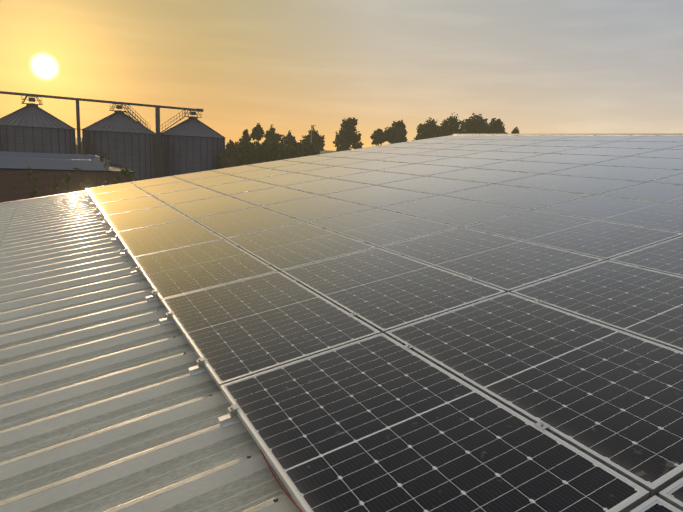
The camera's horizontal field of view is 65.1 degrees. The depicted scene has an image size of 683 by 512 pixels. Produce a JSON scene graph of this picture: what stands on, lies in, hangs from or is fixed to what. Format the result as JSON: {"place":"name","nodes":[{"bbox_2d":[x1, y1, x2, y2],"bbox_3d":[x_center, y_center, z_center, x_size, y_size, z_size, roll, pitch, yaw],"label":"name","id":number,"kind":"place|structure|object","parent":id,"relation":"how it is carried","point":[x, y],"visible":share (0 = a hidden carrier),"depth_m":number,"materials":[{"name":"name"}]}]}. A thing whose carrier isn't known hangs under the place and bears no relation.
{"place":"outdoors","nodes":[
{"label":"outdoors","id":0,"kind":"place"},
{"bbox_2d":[0,169,133,203],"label":"brick building","id":1,"kind":"structure","parent":0,"point":[15,184],"depth_m":37.18,"materials":[{"name":"brown brick"}]},
{"bbox_2d":[0,151,108,170],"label":"building roof","id":2,"kind":"structure","parent":1,"relation":"on","point":[27,160],"depth_m":37.88,"materials":[{"name":"grey metal"}]},
{"bbox_2d":[0,163,134,171],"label":"flat felt roof","id":3,"kind":"object","parent":1,"relation":"on","point":[115,168],"visible":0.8,"depth_m":39.24,"materials":[{"name":"grey"}]},
{"bbox_2d":[75,138,335,153],"bbox_3d":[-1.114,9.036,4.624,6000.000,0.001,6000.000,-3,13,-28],"label":"ground","id":4,"kind":"structure","parent":0,"point":[325,151],"depth_m":1691.65,"materials":[{"name":"green plant"}]},
{"bbox_2d":[28,167,41,198],"bbox_3d":[-13.433,0.280,23.823,0.734,8.397,0.797,3,11,0],"label":"sapling tree","id":5,"kind":"object","parent":4,"relation":"on","point":[33,178],"visible":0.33,"depth_m":23.13,"materials":[{"name":"green plant"}]},
{"bbox_2d":[0,95,75,153],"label":"grain silo","id":6,"kind":"object","parent":4,"relation":"on","point":[31,127],"visible":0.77,"depth_m":65.84,"materials":[{"name":"grey metal"}]},
{"bbox_2d":[0,91,202,177],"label":"conveyor gantry","id":7,"kind":"object","parent":4,"relation":"on","point":[157,124],"visible":0.56,"depth_m":74.36,"materials":[{"name":"grey metal"}]},
{"bbox_2d":[82,103,156,180],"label":"grain silo","id":8,"kind":"object","parent":4,"relation":"on","point":[122,138],"visible":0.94,"depth_m":72.33,"materials":[{"name":"grey metal"}]},
{"bbox_2d":[160,109,224,176],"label":"grain silo","id":9,"kind":"object","parent":4,"relation":"on","point":[191,144],"visible":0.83,"depth_m":78.31,"materials":[{"name":"grey metal"}]},
{"bbox_2d":[218,139,241,167],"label":"hedge tree","id":10,"kind":"object","parent":4,"relation":"on","point":[228,154],"visible":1,"depth_m":78.96,"materials":[{"name":"green plant"}]},
{"bbox_2d":[233,141,261,165],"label":"hedge tree","id":11,"kind":"object","parent":4,"relation":"on","point":[245,148],"visible":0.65,"depth_m":80.38,"materials":[{"name":"green plant"}]},
{"bbox_2d":[249,141,262,163],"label":"hedge tree","id":12,"kind":"object","parent":4,"relation":"on","point":[257,144],"visible":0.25,"depth_m":81.06,"materials":[{"name":"green plant"}]},
{"bbox_2d":[250,123,264,142],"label":"tree","id":13,"kind":"object","parent":4,"relation":"on","point":[258,132],"visible":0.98,"depth_m":95.99,"materials":[{"name":"green plant"}]},
{"bbox_2d":[260,140,283,161],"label":"hedge tree","id":14,"kind":"object","parent":4,"relation":"on","point":[270,151],"visible":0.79,"depth_m":80.06,"materials":[{"name":"green plant"}]},
{"bbox_2d":[264,124,282,142],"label":"tree","id":15,"kind":"object","parent":4,"relation":"on","point":[271,135],"visible":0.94,"depth_m":100.02,"materials":[{"name":"green plant"}]},
{"bbox_2d":[275,144,301,160],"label":"hedge tree","id":16,"kind":"object","parent":4,"relation":"on","point":[290,153],"visible":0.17,"depth_m":77.60,"materials":[{"name":"green plant"}]},
{"bbox_2d":[286,137,311,156],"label":"hedge tree","id":17,"kind":"object","parent":4,"relation":"on","point":[298,146],"visible":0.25,"depth_m":84.23,"materials":[{"name":"green plant"}]},
{"bbox_2d":[302,126,324,150],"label":"tree","id":18,"kind":"object","parent":4,"relation":"on","point":[317,140],"visible":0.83,"depth_m":102.44,"materials":[{"name":"green plant"}]},
{"bbox_2d":[333,116,363,151],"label":"tree","id":19,"kind":"object","parent":4,"relation":"on","point":[346,137],"visible":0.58,"depth_m":106.15,"materials":[{"name":"green plant"}]},
{"bbox_2d":[370,128,384,145],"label":"tree","id":20,"kind":"object","parent":4,"relation":"on","point":[376,136],"visible":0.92,"depth_m":110.17,"materials":[{"name":"green plant"}]},
{"bbox_2d":[380,120,407,143],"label":"tree","id":21,"kind":"object","parent":4,"relation":"on","point":[396,132],"visible":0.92,"depth_m":107.57,"materials":[{"name":"green plant"}]},
{"bbox_2d":[412,117,438,140],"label":"tree","id":22,"kind":"object","parent":4,"relation":"on","point":[428,129],"visible":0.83,"depth_m":112.21,"materials":[{"name":"green plant"}]},
{"bbox_2d":[436,112,466,136],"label":"tree","id":23,"kind":"object","parent":4,"relation":"on","point":[450,126],"visible":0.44,"depth_m":109.79,"materials":[{"name":"green plant"}]},
{"bbox_2d":[459,113,487,133],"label":"tree","id":24,"kind":"object","parent":4,"relation":"on","point":[474,124],"visible":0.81,"depth_m":111.46,"materials":[{"name":"green plant"}]},
{"bbox_2d":[482,118,507,133],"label":"tree","id":25,"kind":"object","parent":4,"relation":"on","point":[493,126],"visible":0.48,"depth_m":108.53,"materials":[{"name":"green plant"}]},
{"bbox_2d":[0,0,682,150],"label":"sky","id":26,"kind":"structure","parent":0,"point":[533,66],"materials":[{"name":"orange"}]},
{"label":"warehouse walls","id":27,"kind":"object","parent":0,"visible":0},
{"bbox_2d":[0,192,657,511],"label":"roof sheet","id":28,"kind":"object","parent":27,"relation":"on","point":[108,403],"visible":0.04,"depth_m":3.19,"materials":[{"name":"metal"}]},
{"bbox_2d":[1,133,682,203],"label":"roof flashings","id":29,"kind":"object","parent":28,"relation":"on","point":[645,134],"visible":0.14,"depth_m":13.46,"materials":[{"name":"grey metal"}]},
{"bbox_2d":[83,135,677,429],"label":"panel clamps","id":30,"kind":"object","parent":28,"relation":"on","point":[231,417],"visible":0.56,"depth_m":4.12,"materials":[{"name":"silver metal"}]},
{"bbox_2d":[85,182,137,194],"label":"solar panel","id":31,"kind":"object","parent":30,"relation":"attached to","point":[109,188],"visible":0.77,"depth_m":13.08,"materials":[{"name":"black glass"}]},
{"bbox_2d":[90,188,149,203],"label":"solar panel","id":32,"kind":"object","parent":30,"relation":"attached to","point":[117,195],"visible":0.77,"depth_m":11.53,"materials":[{"name":"black glass"}]},
{"bbox_2d":[96,195,166,217],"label":"solar panel","id":33,"kind":"object","parent":30,"relation":"attached to","point":[127,205],"visible":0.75,"depth_m":9.99,"materials":[{"name":"black glass"}]},
{"bbox_2d":[104,205,189,233],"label":"solar panel","id":34,"kind":"object","parent":30,"relation":"attached to","point":[125,221],"visible":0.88,"depth_m":8.44,"materials":[{"name":"black glass"}]},
{"bbox_2d":[130,176,183,187],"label":"solar panel","id":35,"kind":"object","parent":30,"relation":"attached to","point":[154,181],"visible":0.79,"depth_m":13.55,"materials":[{"name":"black glass"}]},
{"bbox_2d":[116,219,223,258],"bbox_3d":[-2.304,-0.256,7.018,1.060,0.035,1.760,-14,18,-26],"label":"solar panel","id":36,"kind":"object","parent":30,"relation":"attached to","point":[160,238],"visible":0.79,"depth_m":6.88,"materials":[{"name":"black glass"}]},
{"bbox_2d":[140,181,200,194],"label":"solar panel","id":37,"kind":"object","parent":30,"relation":"attached to","point":[167,188],"visible":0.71,"depth_m":12.00,"materials":[{"name":"black glass"}]},
{"bbox_2d":[152,187,224,205],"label":"solar panel","id":38,"kind":"object","parent":30,"relation":"attached to","point":[182,196],"visible":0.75,"depth_m":10.46,"materials":[{"name":"black glass"}]},
{"bbox_2d":[172,170,226,180],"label":"solar panel","id":39,"kind":"object","parent":30,"relation":"attached to","point":[196,175],"visible":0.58,"depth_m":14.02,"materials":[{"name":"black glass"}]},
{"bbox_2d":[133,239,277,301],"bbox_3d":[-1.465,0.093,5.487,1.060,0.035,1.760,-14,18,-26],"label":"solar panel","id":40,"kind":"object","parent":30,"relation":"attached to","point":[183,270],"visible":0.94,"depth_m":5.32,"materials":[{"name":"black glass"}]},
{"bbox_2d":[169,195,257,218],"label":"solar panel","id":41,"kind":"object","parent":30,"relation":"attached to","point":[206,207],"visible":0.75,"depth_m":8.91,"materials":[{"name":"black glass"}]},
{"bbox_2d":[186,174,249,186],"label":"solar panel","id":42,"kind":"object","parent":30,"relation":"attached to","point":[214,180],"visible":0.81,"depth_m":12.47,"materials":[{"name":"black glass"}]},
{"bbox_2d":[210,165,266,173],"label":"solar panel","id":43,"kind":"object","parent":30,"relation":"attached to","point":[237,169],"visible":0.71,"depth_m":14.49,"materials":[{"name":"black glass"}]},
{"bbox_2d":[204,180,278,195],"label":"solar panel","id":44,"kind":"object","parent":30,"relation":"attached to","point":[227,189],"visible":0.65,"depth_m":10.93,"materials":[{"name":"black glass"}]},
{"bbox_2d":[192,206,303,238],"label":"solar panel","id":45,"kind":"object","parent":30,"relation":"attached to","point":[230,224],"visible":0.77,"depth_m":7.36,"materials":[{"name":"black glass"}]},
{"bbox_2d":[228,168,293,179],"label":"solar panel","id":46,"kind":"object","parent":30,"relation":"attached to","point":[260,173],"visible":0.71,"depth_m":12.95,"materials":[{"name":"black glass"}]},
{"bbox_2d":[162,271,380,389],"bbox_3d":[-0.626,0.442,3.957,1.060,0.035,1.760,-14,18,-26],"label":"solar panel","id":47,"kind":"object","parent":30,"relation":"attached to","point":[235,331],"visible":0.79,"depth_m":3.72,"materials":[{"name":"black glass"}]},
{"bbox_2d":[228,186,317,206],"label":"solar panel","id":48,"kind":"object","parent":30,"relation":"attached to","point":[267,196],"visible":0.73,"depth_m":9.38,"materials":[{"name":"black glass"}]},
{"bbox_2d":[249,160,302,167],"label":"solar panel","id":49,"kind":"object","parent":30,"relation":"attached to","point":[277,163],"visible":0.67,"depth_m":14.96,"materials":[{"name":"black glass"}]},
{"bbox_2d":[251,173,325,185],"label":"solar panel","id":50,"kind":"object","parent":30,"relation":"attached to","point":[286,179],"visible":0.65,"depth_m":11.41,"materials":[{"name":"black glass"}]},
{"bbox_2d":[268,163,332,172],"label":"solar panel","id":51,"kind":"object","parent":30,"relation":"attached to","point":[300,167],"visible":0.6,"depth_m":13.42,"materials":[{"name":"black glass"}]},
{"bbox_2d":[226,222,376,271],"bbox_3d":[-0.518,-0.136,5.954,1.060,0.035,1.760,-14,18,-26],"label":"solar panel","id":52,"kind":"object","parent":30,"relation":"attached to","point":[280,249],"visible":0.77,"depth_m":5.79,"materials":[{"name":"black glass"}]},
{"bbox_2d":[284,155,339,162],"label":"solar panel","id":53,"kind":"object","parent":30,"relation":"attached to","point":[306,159],"visible":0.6,"depth_m":15.41,"materials":[{"name":"black glass"}]},
{"bbox_2d":[260,195,373,222],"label":"solar panel","id":54,"kind":"object","parent":30,"relation":"attached to","point":[308,209],"visible":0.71,"depth_m":7.83,"materials":[{"name":"black glass"}]},
{"bbox_2d":[281,178,372,194],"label":"solar panel","id":55,"kind":"object","parent":30,"relation":"attached to","point":[324,186],"visible":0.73,"depth_m":9.86,"materials":[{"name":"black glass"}]},
{"bbox_2d":[295,166,372,177],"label":"solar panel","id":56,"kind":"object","parent":30,"relation":"attached to","point":[333,171],"visible":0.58,"depth_m":11.87,"materials":[{"name":"black glass"}]},
{"bbox_2d":[307,157,370,165],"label":"solar panel","id":57,"kind":"object","parent":30,"relation":"attached to","point":[337,161],"visible":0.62,"depth_m":13.88,"materials":[{"name":"black glass"}]},
{"bbox_2d":[316,151,372,156],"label":"solar panel","id":58,"kind":"object","parent":30,"relation":"attached to","point":[342,153],"visible":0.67,"depth_m":15.89,"materials":[{"name":"black glass"}]},
{"bbox_2d":[346,147,398,151],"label":"solar panel","id":59,"kind":"object","parent":30,"relation":"attached to","point":[372,149],"visible":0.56,"depth_m":16.37,"materials":[{"name":"black glass"}]},
{"bbox_2d":[341,152,407,159],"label":"solar panel","id":60,"kind":"object","parent":30,"relation":"attached to","point":[371,156],"visible":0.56,"depth_m":14.33,"materials":[{"name":"black glass"}]},
{"bbox_2d":[332,170,421,184],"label":"solar panel","id":61,"kind":"object","parent":30,"relation":"attached to","point":[374,177],"visible":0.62,"depth_m":10.32,"materials":[{"name":"black glass"}]},
{"bbox_2d":[339,160,414,170],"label":"solar panel","id":62,"kind":"object","parent":30,"relation":"attached to","point":[373,165],"visible":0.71,"depth_m":12.34,"materials":[{"name":"black glass"}]},
{"bbox_2d":[321,185,435,207],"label":"solar panel","id":63,"kind":"object","parent":30,"relation":"attached to","point":[375,196],"visible":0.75,"depth_m":8.31,"materials":[{"name":"black glass"}]},
{"bbox_2d":[307,208,459,247],"bbox_3d":[0.428,-0.365,6.421,1.060,0.035,1.760,-14,18,-26],"label":"solar panel","id":64,"kind":"object","parent":30,"relation":"attached to","point":[377,227],"visible":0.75,"depth_m":6.27,"materials":[{"name":"black glass"}]},
{"bbox_2d":[281,247,505,333],"bbox_3d":[0.320,0.213,4.423,1.060,0.035,1.760,-14,18,-26],"label":"solar panel","id":65,"kind":"object","parent":30,"relation":"attached to","point":[381,290],"visible":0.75,"depth_m":4.21,"materials":[{"name":"black glass"}]},
{"bbox_2d":[373,143,431,147],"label":"solar panel","id":66,"kind":"object","parent":30,"relation":"attached to","point":[401,145],"visible":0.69,"depth_m":16.82,"materials":[{"name":"black glass"}]},
{"bbox_2d":[374,148,439,154],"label":"solar panel","id":67,"kind":"object","parent":30,"relation":"attached to","point":[408,151],"visible":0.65,"depth_m":14.83,"materials":[{"name":"black glass"}]},
{"bbox_2d":[377,155,450,162],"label":"solar panel","id":68,"kind":"object","parent":30,"relation":"attached to","point":[413,158],"visible":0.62,"depth_m":12.81,"materials":[{"name":"black glass"}]},
{"bbox_2d":[375,163,465,175],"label":"solar panel","id":69,"kind":"object","parent":30,"relation":"attached to","point":[421,169],"visible":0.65,"depth_m":10.80,"materials":[{"name":"black glass"}]},
{"bbox_2d":[401,139,458,142],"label":"solar panel","id":70,"kind":"object","parent":30,"relation":"attached to","point":[430,140],"visible":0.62,"depth_m":17.30,"materials":[{"name":"black glass"}]},
{"bbox_2d":[377,176,490,194],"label":"solar panel","id":71,"kind":"object","parent":30,"relation":"attached to","point":[432,185],"visible":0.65,"depth_m":8.78,"materials":[{"name":"black glass"}]},
{"bbox_2d":[220,333,649,511],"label":"solar panel","id":72,"kind":"object","parent":30,"relation":"attached to","point":[381,422],"visible":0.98,"depth_m":2.29,"materials":[{"name":"black glass"}]},
{"bbox_2d":[406,143,471,148],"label":"solar panel","id":73,"kind":"object","parent":30,"relation":"attached to","point":[436,146],"visible":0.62,"depth_m":15.27,"materials":[{"name":"black glass"}]},
{"bbox_2d":[410,149,486,156],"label":"solar panel","id":74,"kind":"object","parent":30,"relation":"attached to","point":[448,153],"visible":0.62,"depth_m":13.28,"materials":[{"name":"black glass"}]},
{"bbox_2d":[378,195,529,226],"bbox_3d":[1.375,-0.594,6.887,1.060,0.035,1.760,-14,18,-26],"label":"solar panel","id":75,"kind":"object","parent":30,"relation":"attached to","point":[453,211],"visible":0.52,"depth_m":6.75,"materials":[{"name":"black glass"}]},
{"bbox_2d":[428,135,484,138],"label":"solar panel","id":76,"kind":"object","parent":30,"relation":"attached to","point":[457,137],"visible":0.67,"depth_m":17.80,"materials":[{"name":"black glass"}]},
{"bbox_2d":[416,157,509,167],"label":"solar panel","id":77,"kind":"object","parent":30,"relation":"attached to","point":[463,162],"visible":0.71,"depth_m":11.28,"materials":[{"name":"black glass"}]},
{"bbox_2d":[439,139,496,143],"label":"solar panel","id":78,"kind":"object","parent":30,"relation":"attached to","point":[468,141],"visible":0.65,"depth_m":15.82,"materials":[{"name":"black glass"}]},
{"bbox_2d":[428,168,540,183],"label":"solar panel","id":79,"kind":"object","parent":30,"relation":"attached to","point":[483,175],"visible":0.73,"depth_m":9.25,"materials":[{"name":"black glass"}]},
{"bbox_2d":[447,144,521,150],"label":"solar panel","id":80,"kind":"object","parent":30,"relation":"attached to","point":[477,147],"visible":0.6,"depth_m":13.73,"materials":[{"name":"black glass"}]},
{"bbox_2d":[380,227,604,292],"bbox_3d":[1.267,-0.016,4.890,1.060,0.035,1.760,-14,18,-26],"label":"solar panel","id":81,"kind":"object","parent":30,"relation":"attached to","point":[506,264],"visible":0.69,"depth_m":4.70,"materials":[{"name":"black glass"}]},
{"bbox_2d":[466,135,528,139],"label":"solar panel","id":82,"kind":"object","parent":30,"relation":"attached to","point":[495,137],"visible":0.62,"depth_m":16.22,"materials":[{"name":"black glass"}]},
{"bbox_2d":[457,151,547,159],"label":"solar panel","id":83,"kind":"object","parent":30,"relation":"attached to","point":[499,155],"visible":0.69,"depth_m":11.74,"materials":[{"name":"black glass"}]},
{"bbox_2d":[478,140,551,145],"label":"solar panel","id":84,"kind":"object","parent":30,"relation":"attached to","point":[512,142],"visible":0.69,"depth_m":14.21,"materials":[{"name":"black glass"}]},
{"bbox_2d":[441,184,591,209],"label":"solar panel","id":85,"kind":"object","parent":30,"relation":"attached to","point":[522,197],"visible":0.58,"depth_m":7.23,"materials":[{"name":"black glass"}]},
{"bbox_2d":[472,160,584,173],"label":"solar panel","id":86,"kind":"object","parent":30,"relation":"attached to","point":[531,167],"visible":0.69,"depth_m":9.73,"materials":[{"name":"black glass"}]},
{"bbox_2d":[385,292,682,496],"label":"solar panel","id":87,"kind":"object","parent":30,"relation":"attached to","point":[609,397],"visible":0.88,"depth_m":2.71,"materials":[{"name":"black glass"}]},
{"bbox_2d":[493,146,580,152],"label":"solar panel","id":88,"kind":"object","parent":30,"relation":"attached to","point":[540,149],"visible":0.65,"depth_m":12.23,"materials":[{"name":"black glass"}]},
{"bbox_2d":[504,135,579,139],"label":"solar panel","id":89,"kind":"object","parent":30,"relation":"attached to","point":[543,137],"visible":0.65,"depth_m":14.73,"materials":[{"name":"black glass"}]},
{"bbox_2d":[523,140,613,146],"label":"solar panel","id":90,"kind":"object","parent":30,"relation":"attached to","point":[563,143],"visible":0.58,"depth_m":12.68,"materials":[{"name":"black glass"}]},
{"bbox_2d":[495,174,644,194],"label":"solar panel","id":91,"kind":"object","parent":30,"relation":"attached to","point":[583,185],"visible":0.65,"depth_m":7.70,"materials":[{"name":"black glass"}]},
{"bbox_2d":[515,153,626,164],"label":"solar panel","id":92,"kind":"object","parent":30,"relation":"attached to","point":[571,158],"visible":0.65,"depth_m":10.20,"materials":[{"name":"black glass"}]},
{"bbox_2d":[463,210,682,259],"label":"solar panel","id":93,"kind":"object","parent":30,"relation":"attached to","point":[605,240],"visible":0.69,"depth_m":5.18,"materials":[{"name":"black glass"}]},
{"bbox_2d":[510,260,682,351],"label":"solar panel","id":94,"kind":"object","parent":30,"relation":"attached to","point":[644,303],"visible":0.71,"depth_m":3.60,"materials":[{"name":"black glass"}]},
{"bbox_2d":[558,136,641,140],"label":"solar panel","id":95,"kind":"object","parent":30,"relation":"attached to","point":[597,138],"visible":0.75,"depth_m":13.10,"materials":[{"name":"black glass"}]},
{"bbox_2d":[552,147,661,155],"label":"solar panel","id":96,"kind":"object","parent":30,"relation":"attached to","point":[607,151],"visible":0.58,"depth_m":10.67,"materials":[{"name":"black glass"}]},
{"bbox_2d":[534,195,682,232],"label":"solar panel","id":97,"kind":"object","parent":30,"relation":"attached to","point":[658,215],"visible":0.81,"depth_m":5.85,"materials":[{"name":"black glass"}]},
{"bbox_2d":[544,165,682,181],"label":"solar panel","id":98,"kind":"object","parent":30,"relation":"attached to","point":[625,173],"visible":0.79,"depth_m":8.18,"materials":[{"name":"black glass"}]},
{"bbox_2d":[587,141,682,148],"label":"solar panel","id":99,"kind":"object","parent":30,"relation":"attached to","point":[640,144],"visible":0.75,"depth_m":11.16,"materials":[{"name":"black glass"}]},
{"bbox_2d":[588,156,682,169],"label":"solar panel","id":100,"kind":"object","parent":30,"relation":"attached to","point":[656,163],"visible":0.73,"depth_m":8.89,"materials":[{"name":"black glass"}]},
{"bbox_2d":[596,182,682,204],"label":"solar panel","id":101,"kind":"object","parent":30,"relation":"attached to","point":[660,192],"visible":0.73,"depth_m":6.64,"materials":[{"name":"black glass"}]},
{"bbox_2d":[609,235,682,276],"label":"solar panel","id":102,"kind":"object","parent":30,"relation":"attached to","point":[665,256],"visible":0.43,"depth_m":4.30,"materials":[{"name":"black glass"}]},
{"bbox_2d":[620,136,682,141],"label":"solar panel","id":103,"kind":"object","parent":30,"relation":"attached to","point":[661,138],"visible":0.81,"depth_m":11.88,"materials":[{"name":"black glass"}]},
{"bbox_2d":[630,495,682,511],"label":"solar panel","id":104,"kind":"object","parent":30,"relation":"attached to","point":[654,503],"visible":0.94,"depth_m":1.83,"materials":[{"name":"glass"}]},
{"bbox_2d":[630,149,682,158],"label":"solar panel","id":105,"kind":"object","parent":30,"relation":"attached to","point":[670,153],"visible":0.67,"depth_m":9.64,"materials":[{"name":"black glass"}]},
{"bbox_2d":[650,174,682,184],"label":"solar panel","id":106,"kind":"object","parent":30,"relation":"attached to","point":[677,179],"visible":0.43,"depth_m":7.26,"materials":[{"name":"black glass"}]},
{"bbox_2d":[658,477,682,510],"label":"solar panel","id":107,"kind":"object","parent":30,"relation":"attached to","point":[671,494],"visible":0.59,"depth_m":1.88,"materials":[{"name":"glass"}]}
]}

